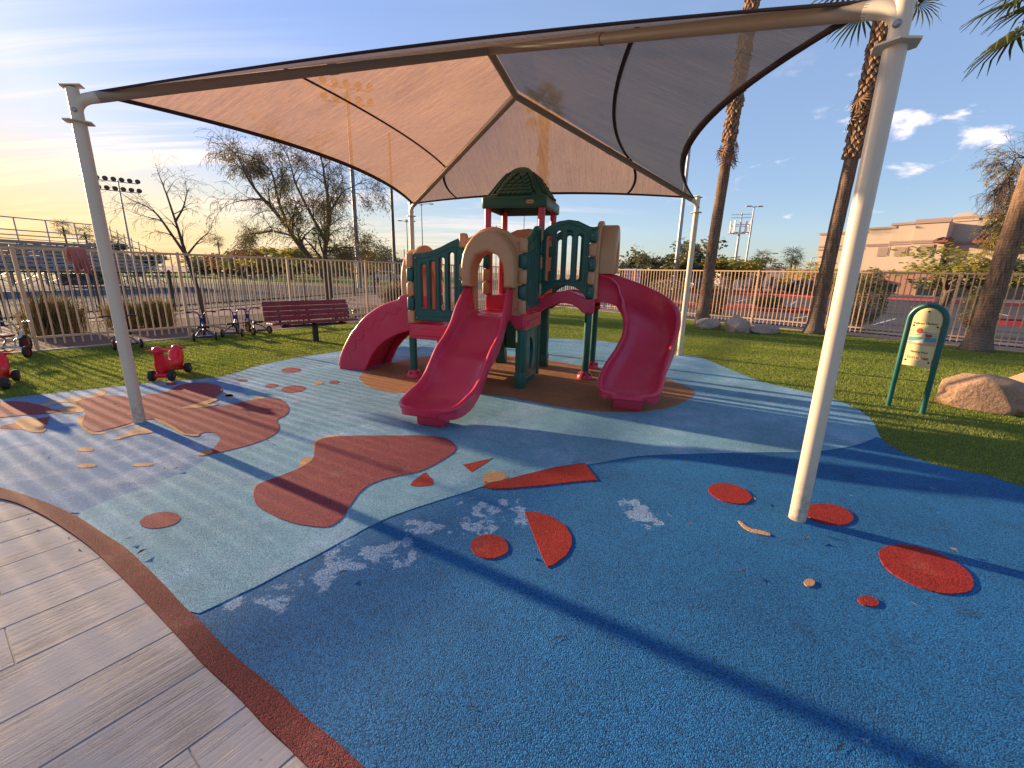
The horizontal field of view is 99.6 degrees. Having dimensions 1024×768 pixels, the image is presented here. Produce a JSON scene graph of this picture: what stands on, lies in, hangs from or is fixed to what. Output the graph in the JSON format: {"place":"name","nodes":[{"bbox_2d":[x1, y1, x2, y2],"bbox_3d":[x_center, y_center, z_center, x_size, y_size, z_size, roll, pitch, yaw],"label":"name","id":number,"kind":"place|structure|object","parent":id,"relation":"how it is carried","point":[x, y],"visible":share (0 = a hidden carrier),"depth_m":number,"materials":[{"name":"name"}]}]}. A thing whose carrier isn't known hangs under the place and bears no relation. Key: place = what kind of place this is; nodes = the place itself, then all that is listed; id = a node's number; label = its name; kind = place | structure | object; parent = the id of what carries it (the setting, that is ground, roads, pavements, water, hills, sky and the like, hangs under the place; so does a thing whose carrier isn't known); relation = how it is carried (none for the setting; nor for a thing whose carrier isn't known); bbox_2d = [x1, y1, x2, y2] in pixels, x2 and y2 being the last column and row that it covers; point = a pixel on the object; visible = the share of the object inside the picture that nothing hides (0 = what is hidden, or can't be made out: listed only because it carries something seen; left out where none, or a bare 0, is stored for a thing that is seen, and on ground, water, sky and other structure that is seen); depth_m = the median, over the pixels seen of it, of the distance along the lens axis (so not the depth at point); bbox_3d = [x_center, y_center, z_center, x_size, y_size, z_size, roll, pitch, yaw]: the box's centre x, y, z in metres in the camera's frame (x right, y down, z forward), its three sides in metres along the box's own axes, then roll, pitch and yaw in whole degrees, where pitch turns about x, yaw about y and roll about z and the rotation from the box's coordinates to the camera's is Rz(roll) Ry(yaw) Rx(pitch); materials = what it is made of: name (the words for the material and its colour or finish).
{"place":"outdoors","nodes":[
{"label":"outdoors","id":0,"kind":"place"},
{"bbox_2d":[0,500,306,767],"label":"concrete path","id":1,"kind":"structure","parent":0,"point":[101,665],"depth_m":1.72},
{"bbox_2d":[0,279,382,324],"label":"gravel","id":2,"kind":"structure","parent":0,"point":[9,295],"depth_m":25.80,"materials":[{"name":"gravel"}]},
{"bbox_2d":[0,216,166,286],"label":"bleachers","id":3,"kind":"object","parent":2,"relation":"on","point":[30,259],"visible":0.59,"depth_m":32.00,"materials":[{"name":"metal"}]},
{"bbox_2d":[0,269,400,325],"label":"picket fence","id":4,"kind":"object","parent":2,"relation":"on","point":[172,290],"visible":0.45,"depth_m":16.75,"materials":[{"name":"beige metal"}]},
{"bbox_2d":[350,168,361,287],"bbox_3d":[-13.778,-16.818,37.572,4.180,16.683,0.584,-4,15,-19],"label":"floodlight mast","id":5,"kind":"object","parent":2,"relation":"on","point":[353,191],"visible":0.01,"depth_m":38.03,"materials":[{"name":"metal"}]},
{"bbox_2d":[0,277,397,286],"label":"running track","id":6,"kind":"structure","parent":0,"point":[204,282],"depth_m":43.52,"materials":[{"name":"rubber"}]},
{"bbox_2d":[0,270,482,285],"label":"sports field","id":7,"kind":"structure","parent":0,"point":[266,281],"depth_m":58.57,"materials":[{"name":"green plant"}]},
{"bbox_2d":[47,218,76,242],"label":"distant palm","id":8,"kind":"object","parent":7,"relation":"on","point":[62,230],"visible":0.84,"depth_m":84.15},
{"bbox_2d":[16,241,139,273],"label":"distant tree","id":9,"kind":"object","parent":7,"relation":"on","point":[122,246],"visible":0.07,"depth_m":73.31,"materials":[{"name":"green plant"}]},
{"bbox_2d":[71,225,94,242],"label":"distant palm","id":10,"kind":"object","parent":7,"relation":"on","point":[84,232],"visible":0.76,"depth_m":86.28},
{"bbox_2d":[97,175,141,275],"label":"floodlight mast","id":11,"kind":"object","parent":7,"relation":"on","point":[121,180],"visible":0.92,"depth_m":55.40,"materials":[{"name":"metal"}]},
{"bbox_2d":[115,253,169,274],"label":"distant tree","id":12,"kind":"object","parent":7,"relation":"on","point":[144,256],"visible":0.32,"depth_m":66.10,"materials":[{"name":"green plant"}]},
{"bbox_2d":[0,254,400,276],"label":"hedge","id":13,"kind":"object","parent":7,"relation":"on","point":[196,269],"visible":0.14,"depth_m":82.10,"materials":[{"name":"green plant"}]},
{"bbox_2d":[180,256,243,275],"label":"distant tree","id":14,"kind":"object","parent":7,"relation":"on","point":[202,261],"visible":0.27,"depth_m":67.73,"materials":[{"name":"green plant"}]},
{"bbox_2d":[201,249,275,278],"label":"distant tree","id":15,"kind":"object","parent":7,"relation":"on","point":[244,253],"visible":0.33,"depth_m":60.25,"materials":[{"name":"green plant"}]},
{"bbox_2d":[221,247,297,277],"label":"distant tree","id":16,"kind":"object","parent":7,"relation":"on","point":[269,261],"visible":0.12,"depth_m":67.17,"materials":[{"name":"green plant"}]},
{"bbox_2d":[216,246,321,279],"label":"distant tree","id":17,"kind":"object","parent":7,"relation":"on","point":[269,250],"visible":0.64,"depth_m":57.98,"materials":[{"name":"green plant"}]},
{"bbox_2d":[328,240,369,275],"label":"distant tree","id":18,"kind":"object","parent":7,"relation":"on","point":[329,248],"visible":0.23,"depth_m":75.50,"materials":[{"name":"green plant"}]},
{"bbox_2d":[348,246,397,271],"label":"distant tree","id":19,"kind":"object","parent":7,"relation":"on","point":[390,256],"visible":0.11,"depth_m":85.80,"materials":[{"name":"green plant"}]},
{"bbox_2d":[368,246,406,273],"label":"ball net","id":20,"kind":"object","parent":7,"relation":"on","point":[388,255],"visible":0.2,"depth_m":78.22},
{"bbox_2d":[390,188,396,284],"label":"steel mast","id":21,"kind":"object","parent":7,"relation":"on","point":[393,229],"visible":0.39,"depth_m":47.53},
{"bbox_2d":[0,300,565,352],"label":"dirt","id":22,"kind":"structure","parent":0,"point":[50,344],"depth_m":10.69,"materials":[{"name":"soil"}]},
{"bbox_2d":[0,291,105,334],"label":"broom shrub","id":23,"kind":"object","parent":22,"relation":"on","point":[54,317],"visible":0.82,"depth_m":9.91,"materials":[{"name":"plant"}]},
{"bbox_2d":[89,295,143,327],"bbox_3d":[-10.172,-1.918,11.300,1.104,0.920,1.048,-2,15,-13],"label":"broom shrub","id":24,"kind":"object","parent":22,"relation":"on","point":[131,309],"visible":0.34,"depth_m":11.19,"materials":[{"name":"plant"}]},
{"bbox_2d":[79,153,219,323],"bbox_3d":[-9.196,-3.747,11.290,1.911,4.652,2.994,5,15,13],"label":"bare tree","id":25,"kind":"object","parent":22,"relation":"on","point":[182,248],"visible":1,"depth_m":11.62,"materials":[{"name":"brown plant"}]},
{"bbox_2d":[131,293,187,326],"bbox_3d":[-9.604,-2.002,11.622,1.193,0.948,1.075,6,15,18],"label":"broom shrub","id":26,"kind":"object","parent":22,"relation":"on","point":[155,313],"visible":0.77,"depth_m":11.46,"materials":[{"name":"plant"}]},
{"bbox_2d":[0,338,1023,767],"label":"rubber surface","id":27,"kind":"object","parent":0,"point":[548,594],"visible":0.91,"depth_m":2.47,"materials":[{"name":"rubber"}]},
{"bbox_2d":[58,0,922,522],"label":"shade canopy","id":28,"kind":"object","parent":27,"relation":"on","point":[624,108],"visible":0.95,"depth_m":4.69,"materials":[{"name":"fabric"}]},
{"bbox_2d":[339,167,680,426],"bbox_3d":[-0.374,-1.529,5.897,5.258,3.212,3.979,6,15,16],"label":"playset","id":29,"kind":"object","parent":27,"relation":"on","point":[473,343],"visible":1,"depth_m":6.33,"materials":[{"name":"red plastic"}]},
{"bbox_2d":[28,364,995,573],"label":"dry leaves","id":30,"kind":"object","parent":27,"relation":"on","point":[342,571],"visible":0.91,"depth_m":2.75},
{"bbox_2d":[0,307,1023,486],"bbox_3d":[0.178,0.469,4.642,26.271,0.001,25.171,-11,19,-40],"label":"turf","id":31,"kind":"structure","parent":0,"point":[947,464],"depth_m":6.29,"materials":[{"name":"plant"}]},
{"bbox_2d":[0,351,20,389],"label":"ride on toy","id":32,"kind":"object","parent":31,"relation":"on","point":[5,376],"visible":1,"depth_m":5.82,"materials":[{"name":"plastic"}]},
{"bbox_2d":[0,320,32,357],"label":"tricycle","id":33,"kind":"object","parent":31,"relation":"on","point":[25,346],"visible":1,"depth_m":7.53,"materials":[{"name":"silver metal"}]},
{"bbox_2d":[99,315,143,349],"bbox_3d":[-7.680,-1.033,8.532,0.840,0.620,0.560,13,19,39],"label":"tricycle","id":34,"kind":"object","parent":31,"relation":"on","point":[139,342],"visible":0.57,"depth_m":8.48,"materials":[{"name":"blue metal"}]},
{"bbox_2d":[146,344,191,380],"bbox_3d":[-5.033,-0.350,6.351,0.311,0.498,0.696,-3,15,-15],"label":"ride on toy","id":35,"kind":"object","parent":31,"relation":"on","point":[165,366],"visible":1,"depth_m":6.14,"materials":[{"name":"plastic"}]},
{"bbox_2d":[185,311,217,341],"bbox_3d":[-6.893,-1.304,9.656,0.560,0.620,0.840,-9,18,-35],"label":"tricycle","id":36,"kind":"object","parent":31,"relation":"on","point":[202,327],"visible":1,"depth_m":9.58,"materials":[{"name":"blue metal"}]},
{"bbox_2d":[219,309,246,336],"bbox_3d":[-6.646,-1.472,10.335,0.560,0.620,0.840,-4,15,-21],"label":"tricycle","id":37,"kind":"object","parent":31,"relation":"on","point":[235,325],"visible":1,"depth_m":10.24,"materials":[{"name":"blue metal"}]},
{"bbox_2d":[237,307,271,334],"bbox_3d":[-6.409,-1.569,10.734,0.840,0.620,0.560,9,17,29],"label":"tricycle","id":38,"kind":"object","parent":31,"relation":"on","point":[248,327],"visible":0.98,"depth_m":10.78,"materials":[{"name":"blue metal"}]},
{"bbox_2d":[261,299,357,341],"bbox_3d":[-4.497,-1.413,9.771,0.642,0.900,1.860,15,20,42],"label":"bench","id":39,"kind":"object","parent":31,"relation":"on","point":[280,312],"visible":0.99,"depth_m":9.74,"materials":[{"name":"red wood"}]},
{"bbox_2d":[696,318,721,329],"bbox_3d":[6.276,-1.949,13.893,0.650,0.345,0.762,-9,18,-35],"label":"boulder","id":40,"kind":"object","parent":31,"relation":"on","point":[709,323],"visible":0.99,"depth_m":13.71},
{"bbox_2d":[692,0,760,324],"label":"fan palm","id":41,"kind":"object","parent":31,"relation":"on","point":[726,152],"visible":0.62,"depth_m":13.78,"materials":[{"name":"brown plant"}]},
{"bbox_2d":[724,315,750,333],"bbox_3d":[6.903,-1.830,13.139,0.768,0.517,0.648,-9,18,-34],"label":"boulder","id":42,"kind":"object","parent":31,"relation":"on","point":[736,324],"visible":0.98,"depth_m":12.95,"materials":[{"name":"stone"}]},
{"bbox_2d":[750,324,780,333],"bbox_3d":[7.655,-1.677,13.070,0.967,0.287,0.552,5,15,13],"label":"boulder","id":43,"kind":"object","parent":31,"relation":"on","point":[766,329],"visible":0.94,"depth_m":12.91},
{"bbox_2d":[802,0,945,334],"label":"fan palm","id":44,"kind":"object","parent":31,"relation":"on","point":[861,104],"visible":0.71,"depth_m":12.12,"materials":[{"name":"brown plant"}]},
{"bbox_2d":[885,303,949,414],"bbox_3d":[5.087,-0.313,5.431,0.059,1.390,0.429,-4,15,-21],"label":"play sign","id":45,"kind":"object","parent":31,"relation":"on","point":[924,334],"visible":0.99,"depth_m":5.36,"materials":[{"name":"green plastic"}]},
{"bbox_2d":[934,373,1023,415],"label":"boulder","id":46,"kind":"object","parent":31,"relation":"on","point":[994,394],"visible":1,"depth_m":5.54,"materials":[{"name":"stone"}]},
{"bbox_2d":[957,0,1023,352],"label":"fan palm","id":47,"kind":"object","parent":31,"relation":"on","point":[979,335],"visible":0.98,"depth_m":10.12,"materials":[{"name":"green plant"}]},
{"bbox_2d":[1009,372,1023,382],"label":"boulder","id":48,"kind":"object","parent":31,"relation":"on","point":[1019,377],"visible":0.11,"depth_m":6.01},
{"bbox_2d":[0,0,1023,275],"label":"sky","id":49,"kind":"structure","parent":0,"point":[794,119],"materials":[{"name":"blue"}]},
{"bbox_2d":[1,266,1023,350],"bbox_3d":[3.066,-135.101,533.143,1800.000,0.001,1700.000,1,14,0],"label":"ground","id":50,"kind":"structure","parent":0,"point":[996,346],"depth_m":18.77,"materials":[{"name":"soil"}]},
{"bbox_2d":[12,322,358,353],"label":"mow kerb","id":51,"kind":"structure","parent":50,"relation":"on","point":[52,349],"depth_m":9.23,"materials":[{"name":"concrete"}]},
{"bbox_2d":[210,235,225,257],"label":"distant palm","id":52,"kind":"object","parent":50,"relation":"on","point":[217,243],"visible":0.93,"depth_m":119.99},
{"bbox_2d":[0,245,498,349],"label":"picket fence","id":53,"kind":"object","parent":50,"relation":"on","point":[34,337],"visible":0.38,"depth_m":9.77,"materials":[{"name":"metal"}]},
{"bbox_2d":[65,247,91,274],"bbox_3d":[-8.345,-2.361,8.335,0.138,0.511,0.301,11,17,34],"label":"jacket","id":54,"kind":"object","parent":53,"relation":"hanging from","point":[78,258],"visible":1,"depth_m":8.31,"materials":[{"name":"fabric"}]},
{"bbox_2d":[195,126,398,299],"bbox_3d":[-10.143,-9.291,21.578,10.393,10.242,7.188,1,14,0],"label":"mesquite tree","id":55,"kind":"object","parent":50,"relation":"on","point":[282,186],"visible":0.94,"depth_m":20.84,"materials":[{"name":"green plant"}]},
{"bbox_2d":[376,280,401,303],"bbox_3d":[-5.821,-4.621,21.534,1.933,1.264,2.038,1,14,0],"label":"broom shrub","id":56,"kind":"object","parent":50,"relation":"on","point":[391,294],"visible":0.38,"depth_m":21.16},
{"bbox_2d":[694,285,727,317],"bbox_3d":[7.987,-3.272,17.267,1.262,1.374,1.312,1,14,0],"label":"bush","id":57,"kind":"object","parent":50,"relation":"on","point":[718,301],"visible":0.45,"depth_m":17.04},
{"bbox_2d":[741,206,762,289],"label":"street lamp","id":58,"kind":"object","parent":50,"relation":"on","point":[749,236],"visible":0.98,"depth_m":63.07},
{"bbox_2d":[735,255,790,290],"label":"distant tree","id":59,"kind":"object","parent":50,"relation":"on","point":[764,261],"visible":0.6,"depth_m":58.15,"materials":[{"name":"green plant"}]},
{"bbox_2d":[776,270,799,291],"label":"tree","id":60,"kind":"object","parent":50,"relation":"on","point":[786,280],"visible":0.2,"depth_m":57.39,"materials":[{"name":"green plant"}]},
{"bbox_2d":[555,306,1023,351],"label":"mow kerb","id":61,"kind":"structure","parent":50,"relation":"on","point":[846,334],"depth_m":12.79,"materials":[{"name":"concrete"}]},
{"bbox_2d":[557,269,1023,347],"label":"picket fence","id":62,"kind":"object","parent":61,"relation":"on","point":[884,273],"visible":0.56,"depth_m":13.57,"materials":[{"name":"metal"}]},
{"bbox_2d":[777,246,805,267],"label":"distant palm","id":63,"kind":"object","parent":50,"relation":"on","point":[791,259],"visible":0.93,"depth_m":77.33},
{"bbox_2d":[782,280,814,292],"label":"parked car","id":64,"kind":"object","parent":50,"relation":"on","point":[792,286],"visible":0.36,"depth_m":53.54,"materials":[{"name":"metal"}]},
{"bbox_2d":[794,277,816,293],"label":"bush","id":65,"kind":"object","parent":50,"relation":"on","point":[805,289],"visible":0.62,"depth_m":47.59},
{"bbox_2d":[781,269,835,280],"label":"building","id":66,"kind":"structure","parent":50,"relation":"on","point":[795,275],"depth_m":62.72,"materials":[{"name":"beige paint"}]},
{"bbox_2d":[795,282,833,293],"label":"parked car","id":67,"kind":"object","parent":50,"relation":"on","point":[809,288],"visible":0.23,"depth_m":49.42,"materials":[{"name":"metal"}]},
{"bbox_2d":[815,212,1023,299],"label":"stucco building","id":68,"kind":"structure","parent":50,"relation":"on","point":[955,230],"depth_m":53.99,"materials":[{"name":"paint"}]},
{"bbox_2d":[859,282,898,292],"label":"window","id":69,"kind":"structure","parent":68,"relation":"in","point":[896,285],"depth_m":57.37,"materials":[{"name":"glass"}]},
{"bbox_2d":[876,247,889,255],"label":"window","id":70,"kind":"structure","parent":68,"relation":"in","point":[882,251],"depth_m":57.56,"materials":[{"name":"glass"}]},
{"bbox_2d":[893,247,907,255],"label":"window","id":71,"kind":"structure","parent":68,"relation":"in","point":[900,249],"depth_m":56.06,"materials":[{"name":"glass"}]},
{"bbox_2d":[913,281,935,295],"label":"window","id":72,"kind":"structure","parent":68,"relation":"in","point":[919,292],"depth_m":53.61,"materials":[{"name":"glass"}]},
{"bbox_2d":[918,244,934,254],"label":"window","id":73,"kind":"structure","parent":68,"relation":"in","point":[931,245],"depth_m":53.07,"materials":[{"name":"glass"}]},
{"bbox_2d":[1004,280,1023,299],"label":"window","id":74,"kind":"structure","parent":68,"relation":"in","point":[1019,292],"depth_m":48.06,"materials":[{"name":"glass"}]},
{"bbox_2d":[936,281,967,299],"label":"bush","id":75,"kind":"object","parent":50,"relation":"on","point":[952,292],"visible":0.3,"depth_m":37.73,"materials":[{"name":"green plant"}]},
{"bbox_2d":[673,301,797,309],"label":"kerb island","id":76,"kind":"structure","parent":0,"point":[737,305],"depth_m":24.73,"materials":[{"name":"concrete"}]},
{"bbox_2d":[727,213,752,283],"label":"cell tower","id":77,"kind":"structure","parent":0,"point":[739,232],"depth_m":74.08,"materials":[{"name":"metal"}]},
{"bbox_2d":[556,286,1023,343],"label":"parking lot","id":78,"kind":"structure","parent":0,"point":[1007,331],"depth_m":21.48,"materials":[{"name":"asphalt"}]},
{"bbox_2d":[624,268,640,282],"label":"banner sign","id":79,"kind":"object","parent":78,"relation":"on","point":[630,273],"visible":0.59,"depth_m":52.39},
{"bbox_2d":[620,263,663,287],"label":"building","id":80,"kind":"structure","parent":78,"relation":"on","point":[644,281],"depth_m":60.37,"materials":[{"name":"grey paint"}]},
{"bbox_2d":[616,244,683,283],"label":"distant tree","id":81,"kind":"object","parent":78,"relation":"on","point":[638,260],"visible":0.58,"depth_m":56.52,"materials":[{"name":"green plant"}]},
{"bbox_2d":[641,253,679,283],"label":"distant tree","id":82,"kind":"object","parent":78,"relation":"on","point":[667,258],"visible":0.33,"depth_m":58.08,"materials":[{"name":"green plant"}]},
{"bbox_2d":[649,279,674,293],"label":"bush","id":83,"kind":"object","parent":78,"relation":"on","point":[659,285],"visible":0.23,"depth_m":32.03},
{"bbox_2d":[655,277,684,300],"bbox_3d":[9.725,-5.758,26.643,1.760,1.604,1.852,1,14,0],"label":"bush","id":84,"kind":"object","parent":78,"relation":"on","point":[668,288],"visible":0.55,"depth_m":26.40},
{"bbox_2d":[656,252,699,280],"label":"distant tree","id":85,"kind":"object","parent":78,"relation":"on","point":[683,261],"visible":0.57,"depth_m":53.16,"materials":[{"name":"green plant"}]},
{"bbox_2d":[672,148,690,289],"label":"steel mast","id":86,"kind":"object","parent":78,"relation":"on","point":[678,244],"visible":0.54,"depth_m":51.26,"materials":[{"name":"metal"}]},
{"bbox_2d":[674,278,701,290],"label":"parked car","id":87,"kind":"object","parent":78,"relation":"on","point":[697,282],"visible":0.25,"depth_m":48.28,"materials":[{"name":"metal"}]},
{"bbox_2d":[670,236,728,276],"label":"distant tree","id":88,"kind":"object","parent":78,"relation":"on","point":[698,249],"visible":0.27,"depth_m":56.97,"materials":[{"name":"green plant"}]},
{"bbox_2d":[711,275,735,300],"bbox_3d":[12.728,-5.798,26.733,1.841,1.768,1.821,1,14,0],"label":"bush","id":89,"kind":"object","parent":78,"relation":"on","point":[721,283],"visible":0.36,"depth_m":26.36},
{"bbox_2d":[692,256,766,289],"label":"distant tree","id":90,"kind":"object","parent":78,"relation":"on","point":[733,264],"visible":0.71,"depth_m":50.38,"materials":[{"name":"green plant"}]},
{"bbox_2d":[674,290,813,297],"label":"kerb","id":91,"kind":"structure","parent":78,"relation":"on","point":[799,296],"depth_m":42.72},
{"bbox_2d":[672,300,826,313],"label":"kerb","id":92,"kind":"structure","parent":78,"relation":"on","point":[779,310],"depth_m":22.62,"materials":[{"name":"concrete"}]},
{"bbox_2d":[738,274,761,290],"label":"bush","id":93,"kind":"object","parent":78,"relation":"on","point":[746,287],"visible":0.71,"depth_m":50.37,"materials":[{"name":"green plant"}]},
{"bbox_2d":[714,266,788,287],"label":"building","id":94,"kind":"structure","parent":78,"relation":"on","point":[768,277],"depth_m":78.97,"materials":[{"name":"white"}]},
{"bbox_2d":[751,293,785,306],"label":"bush","id":95,"kind":"object","parent":78,"relation":"on","point":[768,301],"visible":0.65,"depth_m":24.11,"materials":[{"name":"green plant"}]},
{"bbox_2d":[765,278,788,291],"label":"bush","id":96,"kind":"object","parent":78,"relation":"on","point":[774,289],"visible":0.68,"depth_m":48.88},
{"bbox_2d":[773,261,836,295],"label":"distant tree","id":97,"kind":"object","parent":78,"relation":"on","point":[809,274],"visible":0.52,"depth_m":42.22,"materials":[{"name":"green plant"}]},
{"bbox_2d":[816,269,869,297],"bbox_3d":[29.825,-9.002,39.197,4.137,2.877,5.656,10,17,30],"label":"distant tree","id":98,"kind":"object","parent":78,"relation":"on","point":[835,282],"visible":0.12,"depth_m":38.49,"materials":[{"name":"green plant"}]},
{"bbox_2d":[678,289,1023,305],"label":"kerb","id":99,"kind":"structure","parent":78,"relation":"on","point":[958,301],"depth_m":40.53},
{"bbox_2d":[869,242,1023,305],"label":"distant tree","id":100,"kind":"object","parent":78,"relation":"on","point":[955,269],"visible":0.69,"depth_m":29.82,"materials":[{"name":"green plant"}]},
{"bbox_2d":[908,257,1023,306],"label":"distant tree","id":101,"kind":"object","parent":78,"relation":"on","point":[977,282],"visible":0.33,"depth_m":30.86,"materials":[{"name":"green plant"}]},
{"bbox_2d":[957,285,982,334],"bbox_3d":[14.886,-2.388,13.961,0.695,1.600,0.704,8,16,24],"label":"tall shrub","id":102,"kind":"object","parent":78,"relation":"on","point":[970,308],"visible":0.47,"depth_m":13.98,"materials":[{"name":"green plant"}]},
{"bbox_2d":[966,130,1023,264],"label":"mesquite tree","id":103,"kind":"object","parent":78,"relation":"on","point":[1002,194],"visible":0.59,"depth_m":11.04,"materials":[{"name":"green plant"}]},
{"bbox_2d":[967,320,1023,325],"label":"kerb","id":104,"kind":"structure","parent":78,"relation":"on","point":[1010,323],"depth_m":17.55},
{"bbox_2d":[560,303,1022,346],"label":"pavement","id":105,"kind":"structure","parent":0,"point":[954,339],"depth_m":14.39,"materials":[{"name":"concrete"}]},
{"bbox_2d":[848,267,892,329],"bbox_3d":[11.875,-2.863,14.548,1.399,2.102,1.436,1,14,0],"label":"tall shrub","id":106,"kind":"object","parent":105,"relation":"on","point":[883,291],"visible":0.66,"depth_m":14.31,"materials":[{"name":"green plant"}]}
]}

